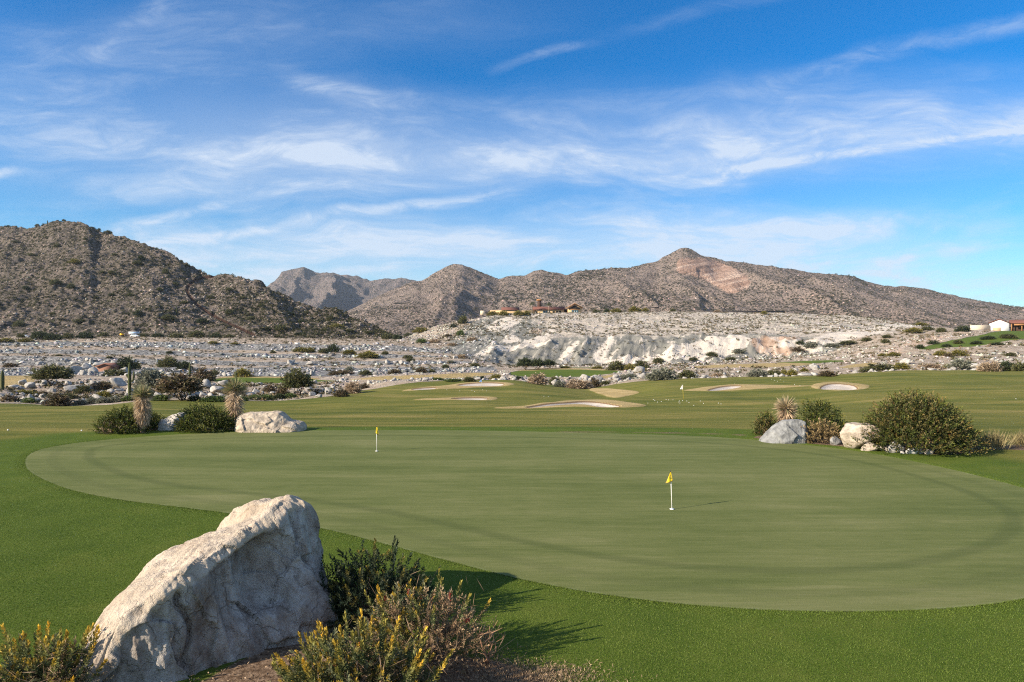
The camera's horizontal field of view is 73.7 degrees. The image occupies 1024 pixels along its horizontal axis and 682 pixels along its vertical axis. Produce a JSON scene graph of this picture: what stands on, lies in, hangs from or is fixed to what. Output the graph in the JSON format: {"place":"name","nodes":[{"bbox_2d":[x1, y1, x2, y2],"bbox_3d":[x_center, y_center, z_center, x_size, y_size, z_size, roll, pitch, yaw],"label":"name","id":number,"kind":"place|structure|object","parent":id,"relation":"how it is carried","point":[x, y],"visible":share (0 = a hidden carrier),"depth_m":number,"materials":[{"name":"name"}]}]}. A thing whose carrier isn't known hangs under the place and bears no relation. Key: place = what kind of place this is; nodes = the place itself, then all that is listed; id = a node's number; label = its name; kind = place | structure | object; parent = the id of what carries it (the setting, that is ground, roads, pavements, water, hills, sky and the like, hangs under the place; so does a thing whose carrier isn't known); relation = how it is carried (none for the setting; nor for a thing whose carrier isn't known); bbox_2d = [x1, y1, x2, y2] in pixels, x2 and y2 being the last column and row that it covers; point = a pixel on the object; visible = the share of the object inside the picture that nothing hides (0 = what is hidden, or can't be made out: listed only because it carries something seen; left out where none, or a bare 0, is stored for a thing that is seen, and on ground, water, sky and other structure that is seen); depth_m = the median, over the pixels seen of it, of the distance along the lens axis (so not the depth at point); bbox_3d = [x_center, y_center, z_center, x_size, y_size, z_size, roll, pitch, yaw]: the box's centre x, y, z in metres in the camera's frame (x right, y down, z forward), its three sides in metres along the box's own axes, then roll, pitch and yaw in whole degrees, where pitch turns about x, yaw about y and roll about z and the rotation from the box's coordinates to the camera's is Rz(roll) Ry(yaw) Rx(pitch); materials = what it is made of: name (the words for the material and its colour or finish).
{"place":"outdoors","nodes":[
{"label":"outdoors","id":0,"kind":"place"},
{"bbox_2d":[0,221,381,338],"bbox_3d":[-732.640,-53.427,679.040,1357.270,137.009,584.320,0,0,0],"label":"hill","id":1,"kind":"structure","parent":0,"point":[98,280],"depth_m":508.79,"materials":[{"name":"stone"}]},
{"bbox_2d":[0,221,407,337],"bbox_3d":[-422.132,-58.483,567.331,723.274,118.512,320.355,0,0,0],"label":"hill stones","id":2,"kind":"object","parent":1,"relation":"on","point":[252,296],"visible":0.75,"depth_m":489.38,"materials":[{"name":"grey stone"}]},
{"bbox_2d":[0,220,409,338],"bbox_3d":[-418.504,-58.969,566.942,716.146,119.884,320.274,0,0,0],"label":"hill brush","id":3,"kind":"object","parent":1,"relation":"on","point":[378,331],"visible":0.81,"depth_m":482.41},
{"bbox_2d":[273,323,287,330],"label":"desert shrub","id":4,"kind":"object","parent":1,"relation":"on","point":[280,327],"visible":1,"depth_m":422.95,"materials":[{"name":"green plant"}]},
{"bbox_2d":[267,267,414,311],"bbox_3d":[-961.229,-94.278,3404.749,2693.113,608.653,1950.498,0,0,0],"label":"mountain","id":5,"kind":"structure","parent":0,"point":[306,286],"depth_m":3418.81,"materials":[{"name":"grey stone"}]},
{"bbox_2d":[0,311,1023,681],"bbox_3d":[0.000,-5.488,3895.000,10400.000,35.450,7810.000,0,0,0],"label":"ground","id":6,"kind":"structure","parent":0,"point":[992,401],"depth_m":31.59,"materials":[{"name":"green plant"}]},
{"bbox_2d":[0,370,4,389],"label":"saguaro","id":7,"kind":"object","parent":6,"relation":"on","point":[2,380],"visible":0.9,"depth_m":98.32,"materials":[{"name":"green plant"}]},
{"bbox_2d":[28,330,48,339],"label":"desert shrub","id":8,"kind":"object","parent":6,"relation":"on","point":[37,334],"visible":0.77,"depth_m":328.54,"materials":[{"name":"green plant"}]},
{"bbox_2d":[24,363,75,385],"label":"desert tree","id":9,"kind":"object","parent":6,"relation":"on","point":[51,371],"visible":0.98,"depth_m":110.93,"materials":[{"name":"green plant"}]},
{"bbox_2d":[42,333,62,339],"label":"desert shrub","id":10,"kind":"object","parent":6,"relation":"on","point":[50,336],"visible":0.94,"depth_m":326.10,"materials":[{"name":"green plant"}]},
{"bbox_2d":[41,391,74,405],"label":"desert shrub","id":11,"kind":"object","parent":6,"relation":"on","point":[56,399],"visible":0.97,"depth_m":75.70,"materials":[{"name":"brown plant"}]},
{"bbox_2d":[0,621,119,681],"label":"bottlebrush shrub","id":12,"kind":"object","parent":6,"relation":"on","point":[21,667],"visible":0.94,"depth_m":7.31,"materials":[{"name":"green plant"}]},
{"bbox_2d":[71,383,91,393],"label":"desert shrub","id":13,"kind":"object","parent":6,"relation":"on","point":[79,389],"visible":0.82,"depth_m":104.58,"materials":[{"name":"green plant"}]},
{"bbox_2d":[75,331,96,338],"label":"desert shrub","id":14,"kind":"object","parent":6,"relation":"on","point":[88,335],"visible":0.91,"depth_m":348.98,"materials":[{"name":"green plant"}]},
{"bbox_2d":[94,396,109,403],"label":"desert shrub","id":15,"kind":"object","parent":6,"relation":"on","point":[103,400],"visible":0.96,"depth_m":77.20,"materials":[{"name":"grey plant"}]},
{"bbox_2d":[91,381,114,389],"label":"desert shrub","id":16,"kind":"object","parent":6,"relation":"on","point":[101,385],"visible":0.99,"depth_m":114.13,"materials":[{"name":"green plant"}]},
{"bbox_2d":[95,363,124,371],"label":"brown house","id":17,"kind":"structure","parent":6,"relation":"on","point":[103,366],"depth_m":204.47,"materials":[{"name":"paint"}]},
{"bbox_2d":[94,418,131,433],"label":"bush","id":18,"kind":"object","parent":6,"relation":"on","point":[110,430],"visible":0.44,"depth_m":28.41,"materials":[{"name":"green plant"}]},
{"bbox_2d":[102,367,127,376],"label":"desert shrub","id":19,"kind":"object","parent":6,"relation":"on","point":[119,372],"visible":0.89,"depth_m":169.84,"materials":[{"name":"green plant"}]},
{"bbox_2d":[109,377,126,386],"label":"boulder","id":20,"kind":"object","parent":6,"relation":"on","point":[118,382],"visible":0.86,"depth_m":117.19,"materials":[{"name":"stone"}]},
{"bbox_2d":[88,403,159,433],"bbox_3d":[-16.399,3.304,29.047,2.666,1.353,2.436,0,0,0],"label":"bush","id":21,"kind":"object","parent":6,"relation":"on","point":[116,416],"visible":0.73,"depth_m":28.48,"materials":[{"name":"green plant"}]},
{"bbox_2d":[116,355,140,369],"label":"desert shrub","id":22,"kind":"object","parent":6,"relation":"on","point":[125,361],"visible":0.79,"depth_m":209.33,"materials":[{"name":"green plant"}]},
{"bbox_2d":[126,362,134,395],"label":"saguaro","id":23,"kind":"object","parent":6,"relation":"on","point":[128,375],"visible":0.91,"depth_m":85.28,"materials":[{"name":"green plant"}]},
{"bbox_2d":[129,383,155,432],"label":"yucca","id":24,"kind":"object","parent":6,"relation":"on","point":[142,408],"visible":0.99,"depth_m":28.48,"materials":[{"name":"brown plant"}]},
{"bbox_2d":[132,367,166,393],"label":"desert tree","id":25,"kind":"object","parent":6,"relation":"on","point":[145,376],"visible":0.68,"depth_m":84.28,"materials":[{"name":"green plant"}]},
{"bbox_2d":[150,394,169,400],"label":"desert shrub","id":26,"kind":"object","parent":6,"relation":"on","point":[157,397],"visible":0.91,"depth_m":72.14,"materials":[{"name":"green plant"}]},
{"bbox_2d":[155,356,181,371],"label":"desert tree","id":27,"kind":"object","parent":6,"relation":"on","point":[168,361],"visible":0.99,"depth_m":202.29,"materials":[{"name":"green plant"}]},
{"bbox_2d":[157,412,186,430],"bbox_3d":[-14.795,3.528,29.811,1.186,0.834,1.070,0,0,0],"label":"boulder","id":28,"kind":"object","parent":6,"relation":"on","point":[165,424],"visible":0.64,"depth_m":29.40,"materials":[{"name":"stone"}]},
{"bbox_2d":[152,369,206,400],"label":"desert tree","id":29,"kind":"object","parent":6,"relation":"on","point":[171,384],"visible":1,"depth_m":71.71,"materials":[{"name":"brown plant"}]},
{"bbox_2d":[175,360,191,368],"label":"desert shrub","id":30,"kind":"object","parent":6,"relation":"on","point":[184,364],"visible":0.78,"depth_m":212.92,"materials":[{"name":"green plant"}]},
{"bbox_2d":[186,329,207,337],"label":"desert shrub","id":31,"kind":"object","parent":6,"relation":"on","point":[196,334],"visible":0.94,"depth_m":370.81,"materials":[{"name":"green plant"}]},
{"bbox_2d":[170,399,237,432],"bbox_3d":[-13.135,3.185,29.353,2.908,1.589,2.370,0,0,0],"label":"bush","id":32,"kind":"object","parent":6,"relation":"on","point":[220,420],"visible":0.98,"depth_m":28.94,"materials":[{"name":"green plant"}]},
{"bbox_2d":[191,365,218,381],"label":"desert shrub","id":33,"kind":"object","parent":6,"relation":"on","point":[208,375],"visible":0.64,"depth_m":146.05,"materials":[{"name":"brown plant"}]},
{"bbox_2d":[75,495,339,681],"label":"boulder","id":34,"kind":"object","parent":6,"relation":"on","point":[240,582],"visible":0.86,"depth_m":8.44,"materials":[{"name":"stone"}]},
{"bbox_2d":[199,395,228,401],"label":"desert shrub","id":35,"kind":"object","parent":6,"relation":"on","point":[215,398],"visible":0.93,"depth_m":71.55,"materials":[{"name":"green plant"}]},
{"bbox_2d":[219,377,249,427],"bbox_3d":[-12.424,2.868,30.612,1.376,2.838,1.354,0,0,0],"label":"yucca","id":36,"kind":"object","parent":6,"relation":"on","point":[239,388],"visible":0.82,"depth_m":30.47,"materials":[{"name":"brown plant"}]},
{"bbox_2d":[232,367,253,376],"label":"desert shrub","id":37,"kind":"object","parent":6,"relation":"on","point":[241,372],"visible":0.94,"depth_m":164.83,"materials":[{"name":"green plant"}]},
{"bbox_2d":[262,384,277,391],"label":"desert shrub","id":38,"kind":"object","parent":6,"relation":"on","point":[269,388],"visible":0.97,"depth_m":102.79,"materials":[{"name":"brown plant"}]},
{"bbox_2d":[234,411,306,432],"bbox_3d":[-10.418,3.486,29.599,2.937,0.910,2.062,0,0,0],"label":"boulder","id":39,"kind":"object","parent":6,"relation":"on","point":[268,422],"visible":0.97,"depth_m":28.97,"materials":[{"name":"stone"}]},
{"bbox_2d":[274,386,290,394],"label":"desert shrub","id":40,"kind":"object","parent":6,"relation":"on","point":[284,391],"visible":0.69,"depth_m":86.98,"materials":[{"name":"brown plant"}]},
{"bbox_2d":[278,367,314,394],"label":"desert tree","id":41,"kind":"object","parent":6,"relation":"on","point":[296,378],"visible":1,"depth_m":86.75,"materials":[{"name":"green plant"}]},
{"bbox_2d":[290,347,310,351],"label":"desert shrub","id":42,"kind":"object","parent":6,"relation":"on","point":[303,349],"visible":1,"depth_m":287.66,"materials":[{"name":"green plant"}]},
{"bbox_2d":[327,343,342,352],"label":"desert shrub","id":43,"kind":"object","parent":6,"relation":"on","point":[332,348],"visible":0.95,"depth_m":289.60,"materials":[{"name":"green plant"}]},
{"bbox_2d":[326,369,354,375],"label":"desert shrub","id":44,"kind":"object","parent":6,"relation":"on","point":[338,372],"visible":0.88,"depth_m":177.60,"materials":[{"name":"green plant"}]},
{"bbox_2d":[332,388,349,396],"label":"desert shrub","id":45,"kind":"object","parent":6,"relation":"on","point":[342,393],"visible":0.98,"depth_m":74.88,"materials":[{"name":"brown plant"}]},
{"bbox_2d":[344,381,361,393],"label":"desert shrub","id":46,"kind":"object","parent":6,"relation":"on","point":[351,386],"visible":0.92,"depth_m":84.67,"materials":[{"name":"beige plant"}]},
{"bbox_2d":[270,608,459,681],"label":"bottlebrush shrub","id":47,"kind":"object","parent":6,"relation":"on","point":[376,667],"visible":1,"depth_m":7.11,"materials":[{"name":"green plant"}]},
{"bbox_2d":[353,350,378,357],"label":"desert shrub","id":48,"kind":"object","parent":6,"relation":"on","point":[366,354],"visible":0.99,"depth_m":269.55,"materials":[{"name":"green plant"}]},
{"bbox_2d":[317,535,438,630],"bbox_3d":[-1.998,3.278,9.443,2.041,1.302,1.414,0,0,0],"label":"bottlebrush shrub","id":49,"kind":"object","parent":6,"relation":"on","point":[362,577],"visible":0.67,"depth_m":9.37,"materials":[{"name":"green plant"}]},
{"bbox_2d":[181,623,656,681],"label":"leaf litter","id":50,"kind":"object","parent":6,"relation":"on","point":[526,675],"visible":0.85,"depth_m":7.88,"materials":[{"name":"brown plant"}]},
{"bbox_2d":[344,568,504,678],"bbox_3d":[-1.028,3.317,8.121,1.915,1.214,1.641,0,0,0],"label":"bottlebrush shrub","id":51,"kind":"object","parent":6,"relation":"on","point":[415,619],"visible":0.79,"depth_m":8.15,"materials":[{"name":"green plant"}]},
{"bbox_2d":[451,397,488,399],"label":"sand bunker","id":52,"kind":"object","parent":6,"relation":"on","point":[474,398],"visible":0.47,"depth_m":72.85},
{"bbox_2d":[456,382,504,385],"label":"sand bunker","id":53,"kind":"object","parent":6,"relation":"on","point":[484,384],"visible":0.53,"depth_m":98.20},
{"bbox_2d":[441,618,529,671],"bbox_3d":[-0.322,3.587,8.142,1.249,0.672,0.846,0,0,0],"label":"dry plant","id":54,"kind":"object","parent":6,"relation":"on","point":[488,657],"visible":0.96,"depth_m":8.12,"materials":[{"name":"brown plant"}]},
{"bbox_2d":[0,311,1023,403],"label":"scrub","id":55,"kind":"object","parent":6,"relation":"on","point":[86,393],"visible":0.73,"depth_m":288.16,"materials":[{"name":"green plant"}]},
{"bbox_2d":[0,311,1023,402],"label":"rubble","id":56,"kind":"object","parent":6,"relation":"on","point":[264,355],"visible":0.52,"depth_m":261.62,"materials":[{"name":"grey stone"}]},
{"bbox_2d":[516,357,532,369],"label":"desert tree","id":57,"kind":"object","parent":6,"relation":"on","point":[524,361],"visible":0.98,"depth_m":184.51,"materials":[{"name":"green plant"}]},
{"bbox_2d":[25,430,1023,611],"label":"putting green","id":58,"kind":"object","parent":6,"relation":"on","point":[751,524],"visible":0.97,"depth_m":16.16,"materials":[{"name":"green plant"}]},
{"bbox_2d":[666,470,673,509],"bbox_3d":[3.606,3.394,15.595,0.201,0.905,0.104,0,0,0],"label":"flag stick","id":59,"kind":"object","parent":58,"relation":"on","point":[669,479],"visible":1,"depth_m":15.58,"materials":[{"name":"paint"}]},
{"bbox_2d":[490,299,582,312],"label":"clubhouse","id":60,"kind":"structure","parent":6,"relation":"on","point":[574,307],"depth_m":479.16,"materials":[{"name":"paint"}]},
{"bbox_2d":[529,357,545,369],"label":"desert tree","id":61,"kind":"object","parent":6,"relation":"on","point":[538,362],"visible":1,"depth_m":183.48,"materials":[{"name":"green plant"}]},
{"bbox_2d":[527,372,549,384],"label":"desert shrub","id":62,"kind":"object","parent":6,"relation":"on","point":[535,379],"visible":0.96,"depth_m":105.28,"materials":[{"name":"beige plant"}]},
{"bbox_2d":[524,401,621,407],"bbox_3d":[5.375,5.881,63.220,8.671,0.734,11.640,0,0,0],"label":"sand bunker","id":63,"kind":"object","parent":6,"relation":"on","point":[598,404],"visible":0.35,"depth_m":64.59},
{"bbox_2d":[564,378,594,388],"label":"desert shrub","id":64,"kind":"object","parent":6,"relation":"on","point":[579,384],"visible":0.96,"depth_m":112.98,"materials":[{"name":"beige plant"}]},
{"bbox_2d":[588,377,601,387],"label":"desert shrub","id":65,"kind":"object","parent":6,"relation":"on","point":[595,383],"visible":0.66,"depth_m":118.00,"materials":[{"name":"brown plant"}]},
{"bbox_2d":[606,359,625,370],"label":"desert shrub","id":66,"kind":"object","parent":6,"relation":"on","point":[617,365],"visible":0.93,"depth_m":176.08,"materials":[{"name":"green plant"}]},
{"bbox_2d":[633,359,650,367],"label":"desert shrub","id":67,"kind":"object","parent":6,"relation":"on","point":[641,363],"visible":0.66,"depth_m":190.06,"materials":[{"name":"green plant"}]},
{"bbox_2d":[645,366,678,380],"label":"desert shrub","id":68,"kind":"object","parent":6,"relation":"on","point":[657,374],"visible":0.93,"depth_m":110.54,"materials":[{"name":"green plant"}]},
{"bbox_2d":[676,369,696,377],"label":"desert shrub","id":69,"kind":"object","parent":6,"relation":"on","point":[687,373],"visible":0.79,"depth_m":131.65,"materials":[{"name":"green plant"}]},
{"bbox_2d":[706,385,743,390],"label":"sand bunker","id":70,"kind":"object","parent":6,"relation":"on","point":[724,387],"visible":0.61,"depth_m":87.37},
{"bbox_2d":[680,311,784,312],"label":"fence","id":71,"kind":"object","parent":6,"relation":"on","point":[738,311],"visible":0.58,"depth_m":481.94,"materials":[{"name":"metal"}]},
{"bbox_2d":[744,368,768,376],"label":"desert shrub","id":72,"kind":"object","parent":6,"relation":"on","point":[756,373],"visible":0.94,"depth_m":134.31,"materials":[{"name":"green plant"}]},
{"bbox_2d":[746,409,777,435],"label":"bush","id":73,"kind":"object","parent":6,"relation":"on","point":[767,424],"visible":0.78,"depth_m":28.09,"materials":[{"name":"green plant"}]},
{"bbox_2d":[759,419,808,443],"bbox_3d":[10.398,3.481,26.170,1.798,0.962,1.317,0,0,0],"label":"boulder","id":74,"kind":"object","parent":6,"relation":"on","point":[790,431],"visible":0.91,"depth_m":25.79,"materials":[{"name":"stone"}]},
{"bbox_2d":[773,394,797,421],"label":"yucca","id":75,"kind":"object","parent":6,"relation":"on","point":[787,404],"visible":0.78,"depth_m":28.47,"materials":[{"name":"beige plant"}]},
{"bbox_2d":[793,396,847,437],"bbox_3d":[12.317,3.077,27.169,2.398,1.810,2.142,0,0,0],"label":"bush","id":76,"kind":"object","parent":6,"relation":"on","point":[827,416],"visible":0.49,"depth_m":27.02,"materials":[{"name":"green plant"}]},
{"bbox_2d":[801,418,840,442],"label":"bush","id":77,"kind":"object","parent":6,"relation":"on","point":[826,431],"visible":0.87,"depth_m":25.75,"materials":[{"name":"brown plant"}]},
{"bbox_2d":[817,370,837,376],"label":"desert shrub","id":78,"kind":"object","parent":6,"relation":"on","point":[827,373],"visible":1,"depth_m":102.56,"materials":[{"name":"brown plant"}]},
{"bbox_2d":[830,436,841,444],"bbox_3d":[12.004,3.736,25.426,0.503,0.407,0.334,0,0,-22],"label":"boulder","id":79,"kind":"object","parent":6,"relation":"on","point":[835,441],"visible":0.89,"depth_m":25.29,"materials":[{"name":"stone"}]},
{"bbox_2d":[818,383,858,389],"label":"sand bunker","id":80,"kind":"object","parent":6,"relation":"on","point":[836,386],"visible":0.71,"depth_m":82.16},
{"bbox_2d":[840,422,884,448],"bbox_3d":[12.538,3.531,24.506,1.369,1.138,1.111,0,0,-16],"label":"boulder","id":81,"kind":"object","parent":6,"relation":"on","point":[849,430],"visible":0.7,"depth_m":24.23,"materials":[{"name":"stone"}]},
{"bbox_2d":[861,442,877,450],"bbox_3d":[12.562,3.742,24.005,0.563,0.385,0.450,0,0,0],"label":"boulder","id":82,"kind":"object","parent":6,"relation":"on","point":[868,447],"visible":0.75,"depth_m":23.88,"materials":[{"name":"stone"}]},
{"bbox_2d":[863,363,896,370],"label":"desert shrub","id":83,"kind":"object","parent":6,"relation":"on","point":[882,366],"visible":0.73,"depth_m":133.93,"materials":[{"name":"green plant"}]},
{"bbox_2d":[885,441,904,452],"bbox_3d":[13.212,3.704,23.566,0.454,0.520,0.489,0,0,-26],"label":"boulder","id":84,"kind":"object","parent":6,"relation":"on","point":[892,450],"visible":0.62,"depth_m":23.47,"materials":[{"name":"stone"}]},
{"bbox_2d":[892,362,912,368],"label":"desert shrub","id":85,"kind":"object","parent":6,"relation":"on","point":[901,365],"visible":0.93,"depth_m":138.05,"materials":[{"name":"green plant"}]},
{"bbox_2d":[901,327,923,332],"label":"desert shrub","id":86,"kind":"object","parent":6,"relation":"on","point":[914,330],"visible":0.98,"depth_m":326.22,"materials":[{"name":"green plant"}]},
{"bbox_2d":[847,387,994,457],"bbox_3d":[14.261,2.816,24.152,4.611,2.333,4.005,0,0,0],"label":"bush","id":87,"kind":"object","parent":6,"relation":"on","point":[944,427],"visible":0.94,"depth_m":23.36,"materials":[{"name":"green plant"}]},
{"bbox_2d":[918,363,944,369],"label":"desert shrub","id":88,"kind":"object","parent":6,"relation":"on","point":[930,365],"visible":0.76,"depth_m":138.85,"materials":[{"name":"beige plant"}]},
{"bbox_2d":[947,349,969,355],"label":"desert shrub","id":89,"kind":"object","parent":6,"relation":"on","point":[955,352],"visible":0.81,"depth_m":186.43,"materials":[{"name":"green plant"}]},
{"bbox_2d":[945,357,973,369],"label":"desert shrub","id":90,"kind":"object","parent":6,"relation":"on","point":[961,363],"visible":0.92,"depth_m":134.95,"materials":[{"name":"green plant"}]},
{"bbox_2d":[953,325,973,331],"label":"desert shrub","id":91,"kind":"object","parent":6,"relation":"on","point":[964,328],"visible":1,"depth_m":287.88,"materials":[{"name":"green plant"}]},
{"bbox_2d":[970,325,989,329],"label":"garden wall","id":92,"kind":"structure","parent":6,"relation":"on","point":[979,327],"depth_m":371.20,"materials":[{"name":"paint"}]},
{"bbox_2d":[975,360,1003,371],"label":"desert shrub","id":93,"kind":"object","parent":6,"relation":"on","point":[989,366],"visible":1,"depth_m":108.33,"materials":[{"name":"beige plant"}]},
{"bbox_2d":[989,319,1023,330],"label":"white house","id":94,"kind":"structure","parent":6,"relation":"on","point":[1002,325],"depth_m":368.53,"materials":[{"name":"paint"}]},
{"bbox_2d":[998,359,1014,370],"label":"desert shrub","id":95,"kind":"object","parent":6,"relation":"on","point":[1006,365],"visible":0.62,"depth_m":112.91,"materials":[{"name":"green plant"}]},
{"bbox_2d":[1010,361,1023,370],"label":"desert shrub","id":96,"kind":"object","parent":6,"relation":"on","point":[1018,366],"visible":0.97,"depth_m":110.67,"materials":[{"name":"green plant"}]},
{"bbox_2d":[0,438,1023,681],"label":"grass","id":97,"kind":"structure","parent":0,"point":[554,586],"depth_m":9.59,"materials":[{"name":"green plant"}]},
{"bbox_2d":[0,0,1023,306],"label":"sky","id":98,"kind":"structure","parent":0,"point":[881,142],"materials":[{"name":"blue"}]},
{"bbox_2d":[347,248,1023,336],"bbox_3d":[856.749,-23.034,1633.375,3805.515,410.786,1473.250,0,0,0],"label":"mountain","id":99,"kind":"structure","parent":0,"point":[727,279],"depth_m":1440.78,"materials":[{"name":"stone"}]},
{"bbox_2d":[349,248,1023,335],"bbox_3d":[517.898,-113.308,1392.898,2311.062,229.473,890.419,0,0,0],"label":"mountain scrub","id":100,"kind":"object","parent":99,"relation":"on","point":[623,306],"visible":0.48,"depth_m":1426.90,"materials":[{"name":"plant"}]},
{"bbox_2d":[350,251,1023,334],"bbox_3d":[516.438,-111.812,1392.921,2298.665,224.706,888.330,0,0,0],"label":"mountain stones","id":101,"kind":"object","parent":99,"relation":"on","point":[655,296],"visible":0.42,"depth_m":1421.08,"materials":[{"name":"stone"}]},
{"bbox_2d":[974,428,1021,449],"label":"ornamental grass","id":102,"kind":"object","parent":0,"point":[995,441],"depth_m":24.25,"materials":[{"name":"beige plant"}]},
{"bbox_2d":[1005,429,1023,446],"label":"ornamental grass","id":103,"kind":"object","parent":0,"point":[1019,441],"depth_m":24.86,"materials":[{"name":"beige plant"}]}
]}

